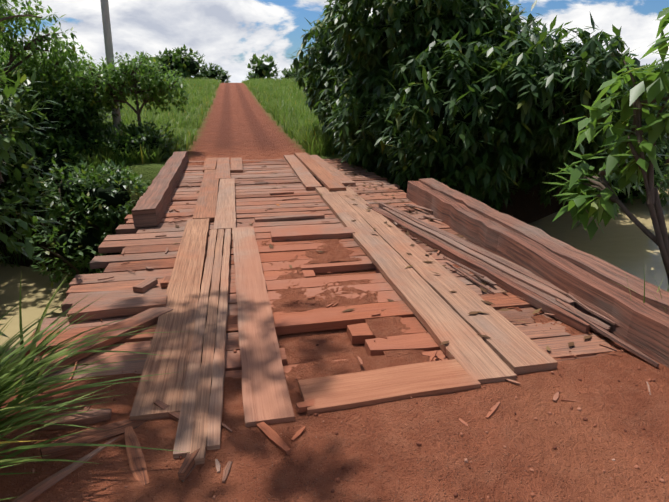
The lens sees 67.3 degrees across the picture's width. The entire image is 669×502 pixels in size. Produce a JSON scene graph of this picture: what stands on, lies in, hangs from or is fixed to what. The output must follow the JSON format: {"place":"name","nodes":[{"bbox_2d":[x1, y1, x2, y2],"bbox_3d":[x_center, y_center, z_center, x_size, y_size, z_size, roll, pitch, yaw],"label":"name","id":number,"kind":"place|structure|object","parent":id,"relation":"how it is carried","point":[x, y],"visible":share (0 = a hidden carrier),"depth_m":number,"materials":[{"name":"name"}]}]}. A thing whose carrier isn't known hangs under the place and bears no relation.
{"place":"outdoors","nodes":[
{"label":"outdoors","id":0,"kind":"place"},
{"bbox_2d":[0,0,41,46],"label":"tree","id":1,"kind":"object","parent":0,"point":[17,19],"depth_m":7.18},
{"bbox_2d":[17,159,613,384],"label":"bridge deck planks","id":2,"kind":"object","parent":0,"point":[142,248],"visible":0.33,"depth_m":4.79,"materials":[{"name":"brown wood"}]},
{"bbox_2d":[131,151,668,367],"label":"timber curb beams","id":3,"kind":"structure","parent":2,"relation":"on","point":[568,284],"depth_m":4.66,"materials":[{"name":"brown wood"}]},
{"bbox_2d":[0,81,668,501],"bbox_3d":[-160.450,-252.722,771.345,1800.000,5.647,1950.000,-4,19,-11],"label":"ground","id":4,"kind":"structure","parent":0,"point":[236,121],"depth_m":2.54,"materials":[{"name":"brown soil"}]},
{"bbox_2d":[0,35,52,85],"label":"tree","id":5,"kind":"object","parent":4,"relation":"on","point":[2,53],"depth_m":14.22,"materials":[{"name":"green plant"}]},
{"bbox_2d":[0,0,79,163],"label":"tall tree","id":6,"kind":"object","parent":4,"relation":"on","point":[7,41],"depth_m":11.55,"materials":[{"name":"green plant"}]},
{"bbox_2d":[0,38,117,106],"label":"tree","id":7,"kind":"object","parent":4,"relation":"on","point":[3,59],"depth_m":12.62,"materials":[{"name":"green plant"}]},
{"bbox_2d":[0,0,184,351],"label":"bank shrubs","id":8,"kind":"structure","parent":4,"relation":"on","point":[17,118],"depth_m":9.83,"materials":[{"name":"green plant"}]},
{"bbox_2d":[0,269,192,499],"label":"grass","id":9,"kind":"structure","parent":4,"relation":"on","point":[11,382],"depth_m":2.40,"materials":[{"name":"green plant"}]},
{"bbox_2d":[100,0,121,143],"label":"utility pole","id":10,"kind":"object","parent":4,"relation":"on","point":[109,53],"visible":0.44,"depth_m":12.59,"materials":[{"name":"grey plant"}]},
{"bbox_2d":[56,51,190,132],"bbox_3d":[-5.222,-3.732,12.785,3.024,2.560,2.444,-4,19,-11],"label":"tree","id":11,"kind":"object","parent":4,"relation":"on","point":[158,84],"depth_m":12.28,"materials":[{"name":"green plant"}]},
{"bbox_2d":[26,52,306,93],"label":"field shrubs","id":12,"kind":"object","parent":4,"relation":"on","point":[180,76],"depth_m":47.04,"materials":[{"name":"green plant"}]},
{"bbox_2d":[0,76,344,266],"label":"verge grass","id":13,"kind":"structure","parent":4,"relation":"on","point":[313,138],"depth_m":18.56,"materials":[{"name":"green plant"}]},
{"bbox_2d":[12,161,650,501],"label":"broken planks","id":14,"kind":"object","parent":4,"relation":"on","point":[147,311],"visible":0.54,"depth_m":3.14,"materials":[{"name":"brown wood"}]},
{"bbox_2d":[0,323,666,501],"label":"gravel stones","id":15,"kind":"object","parent":4,"relation":"on","point":[661,480],"visible":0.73,"depth_m":2.57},
{"bbox_2d":[1,44,668,82],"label":"tree line","id":16,"kind":"object","parent":4,"relation":"on","point":[176,56],"depth_m":88.97,"materials":[{"name":"green plant"}]},
{"bbox_2d":[298,359,480,414],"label":"wooden plank","id":17,"kind":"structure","parent":4,"relation":"on","point":[346,391],"depth_m":2.97,"materials":[{"name":"brown wood"}]},
{"bbox_2d":[286,0,668,211],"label":"tree","id":18,"kind":"object","parent":4,"relation":"on","point":[404,77],"depth_m":8.95,"materials":[{"name":"green plant"}]},
{"bbox_2d":[511,73,668,207],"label":"bank trees","id":19,"kind":"object","parent":4,"relation":"on","point":[544,186],"depth_m":15.61,"materials":[{"name":"green plant"}]},
{"bbox_2d":[547,7,668,285],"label":"sapling","id":20,"kind":"object","parent":4,"relation":"on","point":[604,208],"depth_m":5.06,"materials":[{"name":"green plant"}]},
{"bbox_2d":[621,269,668,308],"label":"grass","id":21,"kind":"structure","parent":4,"relation":"on","point":[644,288],"depth_m":3.61,"materials":[{"name":"green plant"}]},
{"bbox_2d":[0,176,668,371],"bbox_3d":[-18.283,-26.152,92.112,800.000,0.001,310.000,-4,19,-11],"label":"river water","id":22,"kind":"structure","parent":0,"point":[626,243],"depth_m":12.19,"materials":[{"name":"liquid"}]},
{"bbox_2d":[1,0,668,82],"label":"sky","id":23,"kind":"structure","parent":0,"point":[228,33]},
{"bbox_3d":[-0.765,1.260,8.250,4.600,3.911,11.301,-4,19,-11],"label":"bridge","id":24,"kind":"object","parent":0,"visible":0},
{"bbox_2d":[193,153,355,221],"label":"wooden planks","id":25,"kind":"object","parent":24,"relation":"on","point":[328,176],"visible":0.96,"depth_m":9.73,"materials":[{"name":"red wood"}]},
{"bbox_2d":[130,178,557,464],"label":"wooden planks","id":26,"kind":"object","parent":24,"relation":"on","point":[192,394],"visible":1,"depth_m":3.70,"materials":[{"name":"brown wood"}]},
{"bbox_2d":[150,158,611,350],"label":"dead leaves on deck","id":27,"kind":"object","parent":24,"relation":"on","point":[488,302],"visible":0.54,"depth_m":5.01,"materials":[{"name":"brown plant"}]},
{"bbox_2d":[259,183,629,382],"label":"dirt patches","id":28,"kind":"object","parent":24,"relation":"on","point":[318,361],"depth_m":3.81,"materials":[{"name":"brown soil"}]}
]}

